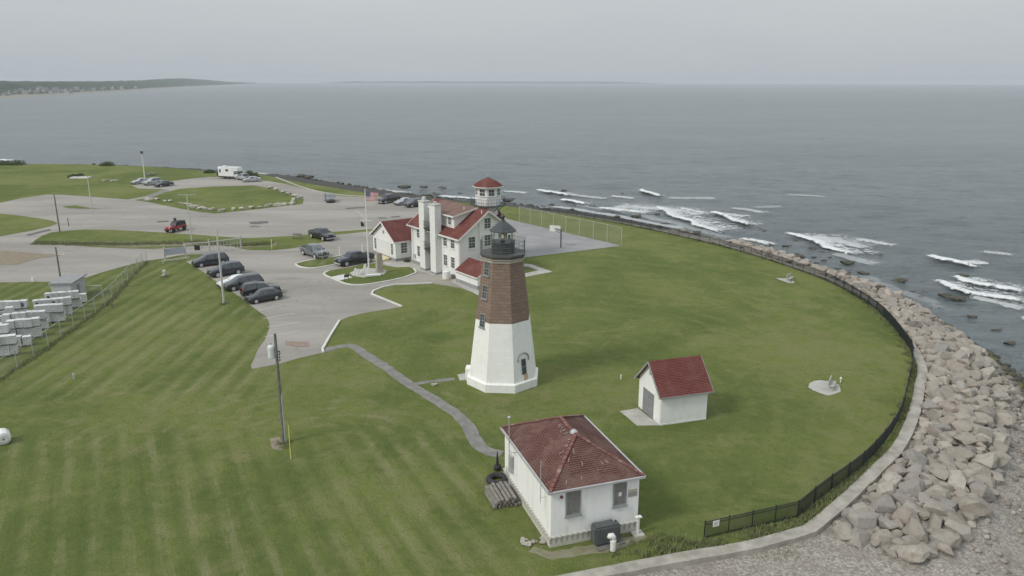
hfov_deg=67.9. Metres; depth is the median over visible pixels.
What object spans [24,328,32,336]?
storage crate
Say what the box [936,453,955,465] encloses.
boulder
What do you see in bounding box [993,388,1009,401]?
boulder
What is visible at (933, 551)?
boulder
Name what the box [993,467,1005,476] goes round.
boulder
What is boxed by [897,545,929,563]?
boulder
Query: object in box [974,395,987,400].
boulder
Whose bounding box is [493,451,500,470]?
marker buoy
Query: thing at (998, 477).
boulder
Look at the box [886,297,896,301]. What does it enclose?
boulder
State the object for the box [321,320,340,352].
kerb
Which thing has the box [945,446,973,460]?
boulder
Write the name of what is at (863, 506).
boulder
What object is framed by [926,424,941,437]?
boulder
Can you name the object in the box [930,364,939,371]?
boulder
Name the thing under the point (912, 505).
boulder
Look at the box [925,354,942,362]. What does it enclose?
boulder
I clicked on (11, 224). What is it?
grass island
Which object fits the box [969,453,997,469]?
boulder
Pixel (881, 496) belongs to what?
boulder
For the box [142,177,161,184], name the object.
parked car
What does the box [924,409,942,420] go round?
boulder
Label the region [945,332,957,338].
boulder
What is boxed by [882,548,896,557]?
boulder
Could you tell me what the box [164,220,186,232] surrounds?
off road car
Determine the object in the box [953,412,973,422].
boulder
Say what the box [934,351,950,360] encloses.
boulder
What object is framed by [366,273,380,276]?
memorial stone
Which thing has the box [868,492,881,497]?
boulder
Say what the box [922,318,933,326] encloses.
boulder
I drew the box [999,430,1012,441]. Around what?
boulder
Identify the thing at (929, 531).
boulder
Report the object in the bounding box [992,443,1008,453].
boulder
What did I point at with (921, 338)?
boulder
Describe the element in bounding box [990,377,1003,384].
boulder
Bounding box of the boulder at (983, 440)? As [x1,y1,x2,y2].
[974,436,988,444]
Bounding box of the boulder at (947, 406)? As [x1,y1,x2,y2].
[938,400,958,412]
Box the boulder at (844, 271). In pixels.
[838,269,848,274]
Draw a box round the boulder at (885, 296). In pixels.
[880,294,890,299]
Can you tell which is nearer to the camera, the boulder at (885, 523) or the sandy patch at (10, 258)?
the boulder at (885, 523)
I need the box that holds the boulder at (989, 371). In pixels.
[980,366,995,378]
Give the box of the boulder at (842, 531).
[832,522,851,540]
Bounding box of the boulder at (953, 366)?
[945,360,968,371]
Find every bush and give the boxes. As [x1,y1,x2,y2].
[0,161,10,164]
[6,160,25,165]
[67,174,79,177]
[98,161,114,165]
[204,169,215,172]
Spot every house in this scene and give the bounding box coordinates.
[22,91,29,94]
[41,87,48,91]
[369,177,517,289]
[500,414,645,547]
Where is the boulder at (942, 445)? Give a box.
[936,441,951,449]
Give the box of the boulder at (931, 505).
[923,498,955,515]
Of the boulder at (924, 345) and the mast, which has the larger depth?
the mast
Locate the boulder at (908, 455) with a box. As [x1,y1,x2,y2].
[902,448,927,466]
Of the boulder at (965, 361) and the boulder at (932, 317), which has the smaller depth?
the boulder at (965, 361)
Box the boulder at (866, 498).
[862,495,873,501]
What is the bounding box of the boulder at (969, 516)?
[962,511,978,521]
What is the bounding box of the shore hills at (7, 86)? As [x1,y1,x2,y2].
[0,78,255,98]
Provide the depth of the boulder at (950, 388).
67.43 m
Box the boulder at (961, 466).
[954,461,971,470]
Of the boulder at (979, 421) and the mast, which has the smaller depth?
the boulder at (979, 421)
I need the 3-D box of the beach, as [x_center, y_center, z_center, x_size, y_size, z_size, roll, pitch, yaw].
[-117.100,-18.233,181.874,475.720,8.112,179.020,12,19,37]
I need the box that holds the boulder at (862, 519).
[847,508,876,529]
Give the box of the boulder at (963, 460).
[954,458,967,464]
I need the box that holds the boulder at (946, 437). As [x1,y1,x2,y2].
[938,433,957,445]
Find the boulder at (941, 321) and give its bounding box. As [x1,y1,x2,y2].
[934,319,944,324]
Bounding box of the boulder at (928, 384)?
[924,381,938,387]
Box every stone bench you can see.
[786,273,793,281]
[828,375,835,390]
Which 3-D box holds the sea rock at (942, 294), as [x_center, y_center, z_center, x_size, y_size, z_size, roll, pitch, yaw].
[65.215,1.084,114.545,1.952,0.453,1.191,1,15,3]
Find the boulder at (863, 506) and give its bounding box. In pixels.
[851,502,875,511]
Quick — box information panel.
[163,244,186,259]
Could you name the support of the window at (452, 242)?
in the station house at (435, 236)
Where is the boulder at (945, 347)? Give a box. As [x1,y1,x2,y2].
[932,344,949,351]
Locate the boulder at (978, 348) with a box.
[970,345,981,354]
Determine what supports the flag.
attached to the flagpole
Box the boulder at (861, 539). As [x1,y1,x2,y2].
[847,527,870,549]
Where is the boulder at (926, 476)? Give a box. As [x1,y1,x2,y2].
[919,472,938,485]
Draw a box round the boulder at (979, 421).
[971,416,987,425]
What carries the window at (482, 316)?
in the lighthouse
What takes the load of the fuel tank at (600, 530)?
on the pad
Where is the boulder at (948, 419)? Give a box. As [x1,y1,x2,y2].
[938,415,955,425]
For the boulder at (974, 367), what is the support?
on the beach
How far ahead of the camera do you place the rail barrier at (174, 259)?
114.46 m
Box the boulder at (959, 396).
[952,393,964,400]
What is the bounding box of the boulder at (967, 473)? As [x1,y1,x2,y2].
[961,469,976,479]
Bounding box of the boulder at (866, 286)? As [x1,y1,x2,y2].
[861,283,871,289]
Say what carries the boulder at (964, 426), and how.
on the beach
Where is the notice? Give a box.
[713,520,719,526]
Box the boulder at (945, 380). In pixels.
[937,376,950,384]
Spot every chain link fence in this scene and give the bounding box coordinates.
[0,249,146,376]
[78,285,102,296]
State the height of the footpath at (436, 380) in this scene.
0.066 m
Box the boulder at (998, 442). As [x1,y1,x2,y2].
[991,440,1009,451]
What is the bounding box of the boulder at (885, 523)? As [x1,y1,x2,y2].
[876,516,897,530]
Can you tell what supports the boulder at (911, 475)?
on the beach
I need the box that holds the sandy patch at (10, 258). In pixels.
[0,251,58,264]
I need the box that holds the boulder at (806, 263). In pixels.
[799,260,810,266]
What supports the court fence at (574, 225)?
on the court
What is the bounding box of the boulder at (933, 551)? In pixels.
[919,541,937,557]
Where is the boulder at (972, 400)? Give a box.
[963,397,977,404]
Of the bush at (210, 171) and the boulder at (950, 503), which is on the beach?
the boulder at (950, 503)
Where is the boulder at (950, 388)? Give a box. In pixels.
[940,385,957,393]
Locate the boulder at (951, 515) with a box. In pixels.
[946,510,969,526]
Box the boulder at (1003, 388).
[992,385,1007,392]
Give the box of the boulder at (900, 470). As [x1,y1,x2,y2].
[884,465,907,477]
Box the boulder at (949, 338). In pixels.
[943,336,955,341]
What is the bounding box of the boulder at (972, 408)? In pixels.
[957,404,974,410]
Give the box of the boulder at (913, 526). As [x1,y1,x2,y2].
[901,518,928,543]
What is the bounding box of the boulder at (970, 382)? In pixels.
[964,376,977,387]
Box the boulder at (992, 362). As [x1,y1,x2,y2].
[983,356,997,368]
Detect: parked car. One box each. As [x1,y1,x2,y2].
[131,178,146,183]
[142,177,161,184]
[153,180,173,186]
[191,251,228,266]
[206,260,244,277]
[216,274,240,287]
[223,272,263,290]
[239,280,280,295]
[242,176,261,181]
[244,287,282,303]
[324,193,334,202]
[393,197,411,204]
[404,197,421,207]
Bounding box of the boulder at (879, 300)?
[874,298,885,301]
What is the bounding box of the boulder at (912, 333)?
[907,330,921,337]
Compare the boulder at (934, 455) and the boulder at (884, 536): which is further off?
the boulder at (934, 455)
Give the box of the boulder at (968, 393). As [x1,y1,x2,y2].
[957,387,975,397]
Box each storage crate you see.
[0,323,10,334]
[0,334,7,345]
[0,345,11,357]
[1,313,11,323]
[2,300,9,307]
[4,306,14,312]
[5,319,15,329]
[6,300,15,309]
[6,333,17,344]
[9,344,18,355]
[11,312,18,318]
[12,300,21,309]
[14,318,23,328]
[16,328,24,335]
[16,335,22,346]
[19,311,26,317]
[20,299,28,308]
[21,335,32,346]
[23,317,32,328]
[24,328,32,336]
[26,310,32,317]
[30,310,37,316]
[31,317,41,327]
[32,299,39,308]
[32,326,42,337]
[33,304,41,309]
[36,310,46,319]
[40,319,49,329]
[41,303,49,313]
[43,298,51,303]
[44,292,51,298]
[46,313,50,323]
[47,303,55,312]
[49,312,58,322]
[51,292,56,297]
[54,303,63,313]
[56,297,65,305]
[56,311,66,322]
[61,291,67,296]
[63,305,73,314]
[64,296,71,305]
[67,291,73,299]
[71,290,79,299]
[71,299,76,308]
[75,297,82,307]
[79,293,87,302]
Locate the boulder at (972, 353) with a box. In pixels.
[967,347,975,356]
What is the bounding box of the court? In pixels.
[504,218,619,256]
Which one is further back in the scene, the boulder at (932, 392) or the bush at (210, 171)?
the bush at (210, 171)
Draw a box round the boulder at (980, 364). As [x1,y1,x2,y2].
[970,361,984,368]
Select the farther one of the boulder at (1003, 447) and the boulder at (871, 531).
the boulder at (1003, 447)
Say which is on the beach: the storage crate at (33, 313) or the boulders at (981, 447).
the boulders at (981, 447)
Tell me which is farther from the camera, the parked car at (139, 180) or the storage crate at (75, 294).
the parked car at (139, 180)
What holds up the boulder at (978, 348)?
on the beach
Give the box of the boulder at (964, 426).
[951,420,974,432]
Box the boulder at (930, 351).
[922,349,936,354]
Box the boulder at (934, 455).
[926,453,937,458]
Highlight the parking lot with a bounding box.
[0,177,505,368]
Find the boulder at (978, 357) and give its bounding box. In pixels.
[974,354,990,367]
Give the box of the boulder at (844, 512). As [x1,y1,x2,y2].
[841,507,850,520]
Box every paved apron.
[777,278,793,282]
[808,380,840,395]
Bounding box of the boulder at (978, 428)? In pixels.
[971,422,992,437]
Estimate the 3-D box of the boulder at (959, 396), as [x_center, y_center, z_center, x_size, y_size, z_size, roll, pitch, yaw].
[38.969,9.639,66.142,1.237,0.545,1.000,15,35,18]
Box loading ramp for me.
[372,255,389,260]
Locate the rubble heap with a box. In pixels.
[520,536,546,546]
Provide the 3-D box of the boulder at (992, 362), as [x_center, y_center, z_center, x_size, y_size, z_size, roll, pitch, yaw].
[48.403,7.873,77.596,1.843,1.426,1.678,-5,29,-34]
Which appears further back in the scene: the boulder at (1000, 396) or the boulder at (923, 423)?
the boulder at (1000, 396)
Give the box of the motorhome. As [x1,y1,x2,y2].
[216,165,242,179]
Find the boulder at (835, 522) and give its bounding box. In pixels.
[832,520,840,525]
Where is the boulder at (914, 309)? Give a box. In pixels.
[908,306,921,315]
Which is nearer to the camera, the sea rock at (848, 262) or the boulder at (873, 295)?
the boulder at (873, 295)
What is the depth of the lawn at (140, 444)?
62.78 m
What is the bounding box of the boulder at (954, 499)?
[950,496,958,507]
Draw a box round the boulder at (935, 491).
[924,484,950,500]
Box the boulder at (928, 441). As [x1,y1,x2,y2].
[923,437,933,445]
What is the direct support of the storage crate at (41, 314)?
on the storage crate
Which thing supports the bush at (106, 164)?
on the lawn at (140, 444)
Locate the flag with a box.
[366,192,377,200]
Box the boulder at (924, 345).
[919,341,932,349]
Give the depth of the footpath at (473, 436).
65.01 m
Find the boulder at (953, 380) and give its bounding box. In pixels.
[949,377,966,383]
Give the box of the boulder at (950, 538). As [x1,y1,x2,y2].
[930,528,959,549]
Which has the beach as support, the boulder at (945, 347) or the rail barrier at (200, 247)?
the boulder at (945, 347)
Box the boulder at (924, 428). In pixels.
[918,426,927,433]
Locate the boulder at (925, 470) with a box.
[921,467,929,473]
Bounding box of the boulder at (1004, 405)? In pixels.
[994,401,1009,409]
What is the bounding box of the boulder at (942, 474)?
[929,468,949,480]
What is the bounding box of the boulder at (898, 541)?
[891,537,906,545]
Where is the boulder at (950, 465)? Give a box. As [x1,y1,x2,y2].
[942,461,957,469]
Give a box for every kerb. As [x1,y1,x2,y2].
[275,177,380,197]
[295,255,341,268]
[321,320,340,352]
[323,268,416,285]
[371,282,431,306]
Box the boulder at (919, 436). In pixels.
[912,434,924,441]
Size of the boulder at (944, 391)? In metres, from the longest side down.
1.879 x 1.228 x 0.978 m
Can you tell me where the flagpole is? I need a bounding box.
[356,189,372,267]
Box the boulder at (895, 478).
[877,472,902,488]
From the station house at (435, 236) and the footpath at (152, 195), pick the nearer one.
the station house at (435, 236)
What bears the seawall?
on the beach
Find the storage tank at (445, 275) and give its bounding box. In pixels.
[441,270,451,280]
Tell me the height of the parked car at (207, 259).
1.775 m
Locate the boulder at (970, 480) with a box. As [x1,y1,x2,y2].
[966,477,977,486]
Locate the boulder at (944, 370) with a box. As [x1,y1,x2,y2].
[937,367,955,375]
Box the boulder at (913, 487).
[898,478,925,497]
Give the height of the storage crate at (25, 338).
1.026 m
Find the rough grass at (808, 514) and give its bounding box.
[0,210,918,564]
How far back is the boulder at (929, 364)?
73.22 m
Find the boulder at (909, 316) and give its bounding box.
[901,313,914,320]
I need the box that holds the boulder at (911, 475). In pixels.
[905,473,919,478]
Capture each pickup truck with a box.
[236,173,249,179]
[300,243,328,258]
[308,227,335,240]
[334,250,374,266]
[376,193,400,203]
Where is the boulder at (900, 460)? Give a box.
[894,458,907,464]
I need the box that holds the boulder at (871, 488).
[866,484,877,492]
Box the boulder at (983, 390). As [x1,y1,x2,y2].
[979,385,989,396]
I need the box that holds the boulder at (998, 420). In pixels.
[994,416,1005,425]
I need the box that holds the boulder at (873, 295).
[868,293,879,298]
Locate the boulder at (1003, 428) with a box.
[994,424,1006,431]
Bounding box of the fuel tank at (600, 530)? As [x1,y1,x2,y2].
[590,518,620,546]
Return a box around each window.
[374,237,376,249]
[400,242,407,253]
[417,245,419,256]
[443,237,446,246]
[443,254,447,266]
[447,217,451,225]
[450,239,454,249]
[451,256,454,269]
[468,236,475,249]
[478,313,485,329]
[479,189,484,196]
[480,284,487,300]
[482,262,489,276]
[484,217,490,229]
[484,234,490,246]
[488,189,494,196]
[521,358,526,374]
[564,490,581,518]
[612,482,627,508]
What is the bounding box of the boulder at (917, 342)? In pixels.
[915,340,930,345]
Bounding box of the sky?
[0,0,1023,84]
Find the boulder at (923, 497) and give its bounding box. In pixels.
[918,492,930,503]
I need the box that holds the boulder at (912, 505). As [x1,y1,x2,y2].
[901,500,922,516]
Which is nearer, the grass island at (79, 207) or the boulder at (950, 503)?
the boulder at (950, 503)
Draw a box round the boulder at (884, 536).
[871,529,894,546]
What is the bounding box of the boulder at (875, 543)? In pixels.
[870,539,880,546]
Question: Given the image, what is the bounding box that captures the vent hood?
[607,533,616,551]
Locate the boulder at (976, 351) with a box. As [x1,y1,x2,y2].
[971,347,980,354]
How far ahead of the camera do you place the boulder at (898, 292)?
99.54 m
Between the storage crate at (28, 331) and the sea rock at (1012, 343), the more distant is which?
the sea rock at (1012, 343)
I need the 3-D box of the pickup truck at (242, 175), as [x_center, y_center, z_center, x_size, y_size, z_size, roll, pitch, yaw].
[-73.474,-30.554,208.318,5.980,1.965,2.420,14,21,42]
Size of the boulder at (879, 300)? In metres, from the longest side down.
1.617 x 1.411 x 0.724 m
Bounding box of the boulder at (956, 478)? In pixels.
[947,470,965,489]
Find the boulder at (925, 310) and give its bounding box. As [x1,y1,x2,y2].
[919,307,929,313]
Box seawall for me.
[539,210,927,575]
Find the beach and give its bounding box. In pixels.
[84,164,1023,575]
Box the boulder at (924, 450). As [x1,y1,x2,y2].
[912,445,932,455]
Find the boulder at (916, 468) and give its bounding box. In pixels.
[906,462,922,476]
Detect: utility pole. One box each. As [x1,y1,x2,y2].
[53,194,60,232]
[55,247,64,276]
[267,333,285,441]
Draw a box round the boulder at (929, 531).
[926,528,933,534]
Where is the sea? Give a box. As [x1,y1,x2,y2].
[0,83,1023,376]
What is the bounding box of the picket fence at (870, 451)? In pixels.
[541,205,913,537]
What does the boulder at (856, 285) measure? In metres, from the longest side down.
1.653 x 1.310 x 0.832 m
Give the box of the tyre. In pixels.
[486,472,507,484]
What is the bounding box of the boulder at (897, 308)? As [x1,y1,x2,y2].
[890,306,900,310]
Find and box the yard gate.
[209,235,241,251]
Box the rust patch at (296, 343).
[285,341,308,346]
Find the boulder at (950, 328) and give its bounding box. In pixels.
[940,325,955,331]
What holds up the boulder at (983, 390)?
on the beach
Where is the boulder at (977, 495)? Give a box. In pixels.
[968,493,982,498]
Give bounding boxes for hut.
[48,274,86,292]
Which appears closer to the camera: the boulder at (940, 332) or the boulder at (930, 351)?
the boulder at (930, 351)
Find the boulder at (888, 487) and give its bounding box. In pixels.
[876,481,895,496]
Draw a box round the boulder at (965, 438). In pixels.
[953,432,977,445]
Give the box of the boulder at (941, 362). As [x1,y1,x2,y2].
[934,359,944,366]
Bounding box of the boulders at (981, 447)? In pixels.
[724,238,1002,559]
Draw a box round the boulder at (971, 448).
[964,445,975,453]
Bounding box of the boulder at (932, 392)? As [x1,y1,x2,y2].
[924,387,945,399]
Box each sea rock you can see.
[398,185,410,188]
[503,198,515,201]
[630,214,640,217]
[840,260,854,264]
[890,278,908,281]
[938,293,950,296]
[945,295,966,301]
[1003,341,1015,345]
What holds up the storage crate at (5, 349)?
on the lawn at (140, 444)
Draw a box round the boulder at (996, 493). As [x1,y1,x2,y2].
[989,487,999,498]
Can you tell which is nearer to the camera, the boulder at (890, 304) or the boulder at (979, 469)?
the boulder at (979, 469)
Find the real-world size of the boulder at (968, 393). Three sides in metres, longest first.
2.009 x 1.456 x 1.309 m
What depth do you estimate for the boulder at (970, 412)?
62.44 m
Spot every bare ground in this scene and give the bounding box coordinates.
[269,437,283,449]
[528,536,649,559]
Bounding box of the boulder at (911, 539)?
[901,535,920,544]
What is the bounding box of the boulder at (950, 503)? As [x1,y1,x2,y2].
[938,497,956,510]
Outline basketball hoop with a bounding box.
[550,225,561,247]
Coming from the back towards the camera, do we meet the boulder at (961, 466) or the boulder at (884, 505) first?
the boulder at (961, 466)
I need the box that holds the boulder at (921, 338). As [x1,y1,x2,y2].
[911,336,926,342]
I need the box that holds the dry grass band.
[51,241,276,246]
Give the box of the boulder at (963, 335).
[956,330,967,338]
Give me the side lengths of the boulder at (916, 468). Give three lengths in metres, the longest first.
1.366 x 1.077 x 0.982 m
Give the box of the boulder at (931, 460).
[927,457,939,464]
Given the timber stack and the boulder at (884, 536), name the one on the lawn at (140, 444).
the timber stack
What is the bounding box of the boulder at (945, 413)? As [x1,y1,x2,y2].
[940,410,953,416]
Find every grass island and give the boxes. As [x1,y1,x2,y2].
[0,214,56,235]
[63,205,96,208]
[138,185,303,212]
[297,255,342,266]
[325,263,414,283]
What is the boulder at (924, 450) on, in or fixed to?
on the beach
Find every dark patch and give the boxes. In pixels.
[26,229,50,235]
[249,221,267,223]
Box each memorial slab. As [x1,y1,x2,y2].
[332,274,351,279]
[350,268,386,277]
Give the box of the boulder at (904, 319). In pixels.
[897,316,909,321]
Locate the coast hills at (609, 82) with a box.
[326,81,659,83]
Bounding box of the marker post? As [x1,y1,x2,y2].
[630,515,644,537]
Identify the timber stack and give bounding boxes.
[485,481,520,508]
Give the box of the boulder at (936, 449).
[926,445,939,453]
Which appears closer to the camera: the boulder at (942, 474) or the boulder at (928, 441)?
the boulder at (942, 474)
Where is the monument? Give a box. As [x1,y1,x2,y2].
[374,253,384,272]
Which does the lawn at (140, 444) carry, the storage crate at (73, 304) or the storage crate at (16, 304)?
the storage crate at (73, 304)
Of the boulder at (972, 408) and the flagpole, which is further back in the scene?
the flagpole
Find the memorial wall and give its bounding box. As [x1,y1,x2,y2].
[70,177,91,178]
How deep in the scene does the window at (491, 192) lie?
112.93 m
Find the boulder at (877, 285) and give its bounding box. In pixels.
[870,283,885,289]
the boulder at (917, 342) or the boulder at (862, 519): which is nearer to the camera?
the boulder at (862, 519)
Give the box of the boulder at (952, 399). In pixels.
[945,396,959,404]
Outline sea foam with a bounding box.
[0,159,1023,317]
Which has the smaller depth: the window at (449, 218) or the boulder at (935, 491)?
the boulder at (935, 491)
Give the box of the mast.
[140,150,144,177]
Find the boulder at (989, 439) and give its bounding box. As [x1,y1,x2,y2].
[975,433,992,444]
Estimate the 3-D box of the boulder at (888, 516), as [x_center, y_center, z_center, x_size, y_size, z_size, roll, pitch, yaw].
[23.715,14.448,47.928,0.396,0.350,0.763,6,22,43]
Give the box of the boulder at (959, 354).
[951,349,969,360]
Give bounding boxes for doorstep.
[458,373,465,380]
[620,408,658,425]
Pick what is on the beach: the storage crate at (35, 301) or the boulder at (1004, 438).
the boulder at (1004, 438)
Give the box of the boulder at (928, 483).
[922,479,931,489]
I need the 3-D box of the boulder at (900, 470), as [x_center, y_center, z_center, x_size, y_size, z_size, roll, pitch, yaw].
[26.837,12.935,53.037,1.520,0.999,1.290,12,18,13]
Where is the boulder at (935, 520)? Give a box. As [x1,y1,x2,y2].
[927,512,943,528]
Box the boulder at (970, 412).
[957,407,974,415]
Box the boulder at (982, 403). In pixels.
[975,399,992,407]
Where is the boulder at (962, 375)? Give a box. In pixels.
[952,372,971,377]
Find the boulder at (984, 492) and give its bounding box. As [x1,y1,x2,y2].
[969,482,995,501]
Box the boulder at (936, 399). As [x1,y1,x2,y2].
[931,396,943,404]
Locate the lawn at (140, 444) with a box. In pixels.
[0,164,915,575]
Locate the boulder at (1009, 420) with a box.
[996,412,1016,426]
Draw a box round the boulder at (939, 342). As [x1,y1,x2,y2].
[933,340,947,343]
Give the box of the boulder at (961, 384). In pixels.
[955,380,967,389]
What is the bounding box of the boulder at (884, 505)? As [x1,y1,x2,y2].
[870,497,896,514]
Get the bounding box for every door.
[377,238,389,255]
[642,387,653,418]
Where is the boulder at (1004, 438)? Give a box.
[992,431,1010,445]
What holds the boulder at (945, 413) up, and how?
on the beach
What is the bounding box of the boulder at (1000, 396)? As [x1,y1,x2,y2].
[989,392,1008,401]
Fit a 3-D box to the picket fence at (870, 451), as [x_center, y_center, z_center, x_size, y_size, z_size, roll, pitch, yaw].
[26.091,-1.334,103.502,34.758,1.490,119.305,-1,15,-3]
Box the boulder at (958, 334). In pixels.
[953,332,961,337]
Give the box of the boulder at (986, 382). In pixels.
[978,379,990,385]
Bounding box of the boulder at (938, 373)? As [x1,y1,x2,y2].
[931,370,945,376]
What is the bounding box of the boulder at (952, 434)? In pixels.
[942,430,960,441]
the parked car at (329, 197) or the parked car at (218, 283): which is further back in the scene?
the parked car at (329, 197)
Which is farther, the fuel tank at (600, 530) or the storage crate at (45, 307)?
the storage crate at (45, 307)
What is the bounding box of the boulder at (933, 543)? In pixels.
[929,540,941,547]
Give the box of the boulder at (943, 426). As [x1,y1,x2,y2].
[934,422,950,431]
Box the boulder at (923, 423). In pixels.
[919,420,935,427]
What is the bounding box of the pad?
[594,537,625,551]
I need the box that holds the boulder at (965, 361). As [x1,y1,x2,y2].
[957,358,969,365]
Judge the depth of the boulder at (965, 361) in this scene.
73.10 m
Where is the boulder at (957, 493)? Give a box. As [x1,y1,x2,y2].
[953,489,970,497]
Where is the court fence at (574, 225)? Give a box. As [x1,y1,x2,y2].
[519,207,621,242]
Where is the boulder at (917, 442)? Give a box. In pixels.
[911,439,923,447]
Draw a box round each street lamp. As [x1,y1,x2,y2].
[82,176,92,208]
[178,194,194,241]
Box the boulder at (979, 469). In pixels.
[968,462,991,475]
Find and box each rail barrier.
[161,257,188,262]
[183,239,209,253]
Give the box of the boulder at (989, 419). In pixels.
[974,412,994,427]
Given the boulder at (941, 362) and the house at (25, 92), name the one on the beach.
the boulder at (941, 362)
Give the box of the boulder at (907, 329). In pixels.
[903,327,917,332]
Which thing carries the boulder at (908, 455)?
on the beach
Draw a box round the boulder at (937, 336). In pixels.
[930,333,944,340]
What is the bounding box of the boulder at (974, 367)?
[969,363,979,370]
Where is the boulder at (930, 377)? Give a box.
[926,374,942,384]
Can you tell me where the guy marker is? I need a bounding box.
[288,425,291,458]
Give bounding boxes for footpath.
[143,190,167,200]
[319,344,503,456]
[383,260,441,275]
[415,378,454,384]
[441,275,478,294]
[524,264,551,276]
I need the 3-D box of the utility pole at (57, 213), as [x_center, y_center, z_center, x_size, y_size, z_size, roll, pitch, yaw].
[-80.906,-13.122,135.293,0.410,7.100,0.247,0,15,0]
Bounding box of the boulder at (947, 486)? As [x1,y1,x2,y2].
[937,481,954,492]
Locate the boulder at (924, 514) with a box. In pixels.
[918,509,930,519]
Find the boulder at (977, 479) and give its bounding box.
[968,475,985,483]
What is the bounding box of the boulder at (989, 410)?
[975,405,995,418]
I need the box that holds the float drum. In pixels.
[0,428,10,444]
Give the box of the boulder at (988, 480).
[975,474,995,487]
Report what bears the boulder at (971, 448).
on the beach
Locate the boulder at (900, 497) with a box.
[891,491,915,503]
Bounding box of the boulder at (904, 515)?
[892,507,919,525]
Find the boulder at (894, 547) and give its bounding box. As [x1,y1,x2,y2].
[889,545,899,552]
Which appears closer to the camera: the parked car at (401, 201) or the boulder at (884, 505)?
the boulder at (884, 505)
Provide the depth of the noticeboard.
118.89 m
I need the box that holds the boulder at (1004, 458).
[984,450,1011,467]
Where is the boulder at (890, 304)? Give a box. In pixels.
[885,301,898,307]
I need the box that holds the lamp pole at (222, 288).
[216,229,225,303]
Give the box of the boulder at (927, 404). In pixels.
[919,399,942,409]
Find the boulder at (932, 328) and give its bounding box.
[926,324,943,332]
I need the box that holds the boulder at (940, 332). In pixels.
[932,330,946,335]
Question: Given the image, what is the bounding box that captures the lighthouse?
[465,214,537,393]
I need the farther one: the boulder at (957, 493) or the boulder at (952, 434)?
the boulder at (952, 434)
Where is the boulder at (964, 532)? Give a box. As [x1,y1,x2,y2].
[944,518,973,542]
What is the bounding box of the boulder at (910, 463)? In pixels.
[906,460,915,468]
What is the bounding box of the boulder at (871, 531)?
[866,529,875,535]
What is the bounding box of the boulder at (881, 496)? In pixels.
[869,494,890,502]
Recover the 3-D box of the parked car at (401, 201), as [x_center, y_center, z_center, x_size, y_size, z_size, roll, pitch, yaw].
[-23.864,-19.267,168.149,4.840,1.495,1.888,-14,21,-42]
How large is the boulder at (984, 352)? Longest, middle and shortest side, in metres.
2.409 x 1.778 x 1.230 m
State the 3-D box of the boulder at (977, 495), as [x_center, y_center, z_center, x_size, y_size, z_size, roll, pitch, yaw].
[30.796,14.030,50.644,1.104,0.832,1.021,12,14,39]
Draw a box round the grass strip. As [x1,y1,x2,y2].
[34,229,372,249]
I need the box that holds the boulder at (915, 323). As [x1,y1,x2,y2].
[903,320,921,327]
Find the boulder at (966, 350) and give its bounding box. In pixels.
[960,347,969,356]
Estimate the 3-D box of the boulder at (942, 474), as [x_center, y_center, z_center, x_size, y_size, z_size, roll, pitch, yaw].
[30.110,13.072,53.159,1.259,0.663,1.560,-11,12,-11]
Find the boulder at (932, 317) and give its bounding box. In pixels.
[923,314,936,320]
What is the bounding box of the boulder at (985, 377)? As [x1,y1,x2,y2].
[981,374,989,379]
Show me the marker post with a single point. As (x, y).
(637, 533)
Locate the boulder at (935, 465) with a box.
[929,463,947,469]
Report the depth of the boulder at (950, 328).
89.57 m
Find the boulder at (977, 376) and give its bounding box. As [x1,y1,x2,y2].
[961,368,981,380]
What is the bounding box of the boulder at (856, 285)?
[852,283,860,287]
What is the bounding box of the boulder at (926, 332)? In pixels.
[919,330,931,335]
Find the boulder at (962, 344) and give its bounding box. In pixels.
[955,341,970,347]
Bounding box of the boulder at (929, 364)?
[926,362,934,368]
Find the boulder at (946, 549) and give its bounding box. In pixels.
[936,542,953,555]
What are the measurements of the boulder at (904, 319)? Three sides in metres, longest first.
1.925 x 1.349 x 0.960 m
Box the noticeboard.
[194,245,200,254]
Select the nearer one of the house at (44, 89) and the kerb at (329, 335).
the kerb at (329, 335)
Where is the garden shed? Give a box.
[634,355,713,425]
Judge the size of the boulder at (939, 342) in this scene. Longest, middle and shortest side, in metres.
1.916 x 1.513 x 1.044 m
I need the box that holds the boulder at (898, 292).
[892,290,902,294]
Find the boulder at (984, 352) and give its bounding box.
[971,344,987,356]
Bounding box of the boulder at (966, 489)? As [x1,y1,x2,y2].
[954,486,969,492]
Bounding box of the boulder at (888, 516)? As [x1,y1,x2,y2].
[884,513,891,519]
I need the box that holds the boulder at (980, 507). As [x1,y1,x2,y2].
[958,496,993,516]
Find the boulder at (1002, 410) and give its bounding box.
[995,409,1009,413]
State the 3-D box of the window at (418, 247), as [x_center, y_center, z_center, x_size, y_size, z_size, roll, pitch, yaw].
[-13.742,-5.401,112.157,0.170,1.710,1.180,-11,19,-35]
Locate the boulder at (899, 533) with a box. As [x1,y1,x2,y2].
[891,529,902,536]
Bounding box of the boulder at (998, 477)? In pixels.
[991,470,1004,483]
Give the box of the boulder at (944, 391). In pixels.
[937,387,953,396]
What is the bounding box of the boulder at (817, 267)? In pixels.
[809,265,824,272]
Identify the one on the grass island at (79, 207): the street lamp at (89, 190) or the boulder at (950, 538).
the street lamp at (89, 190)

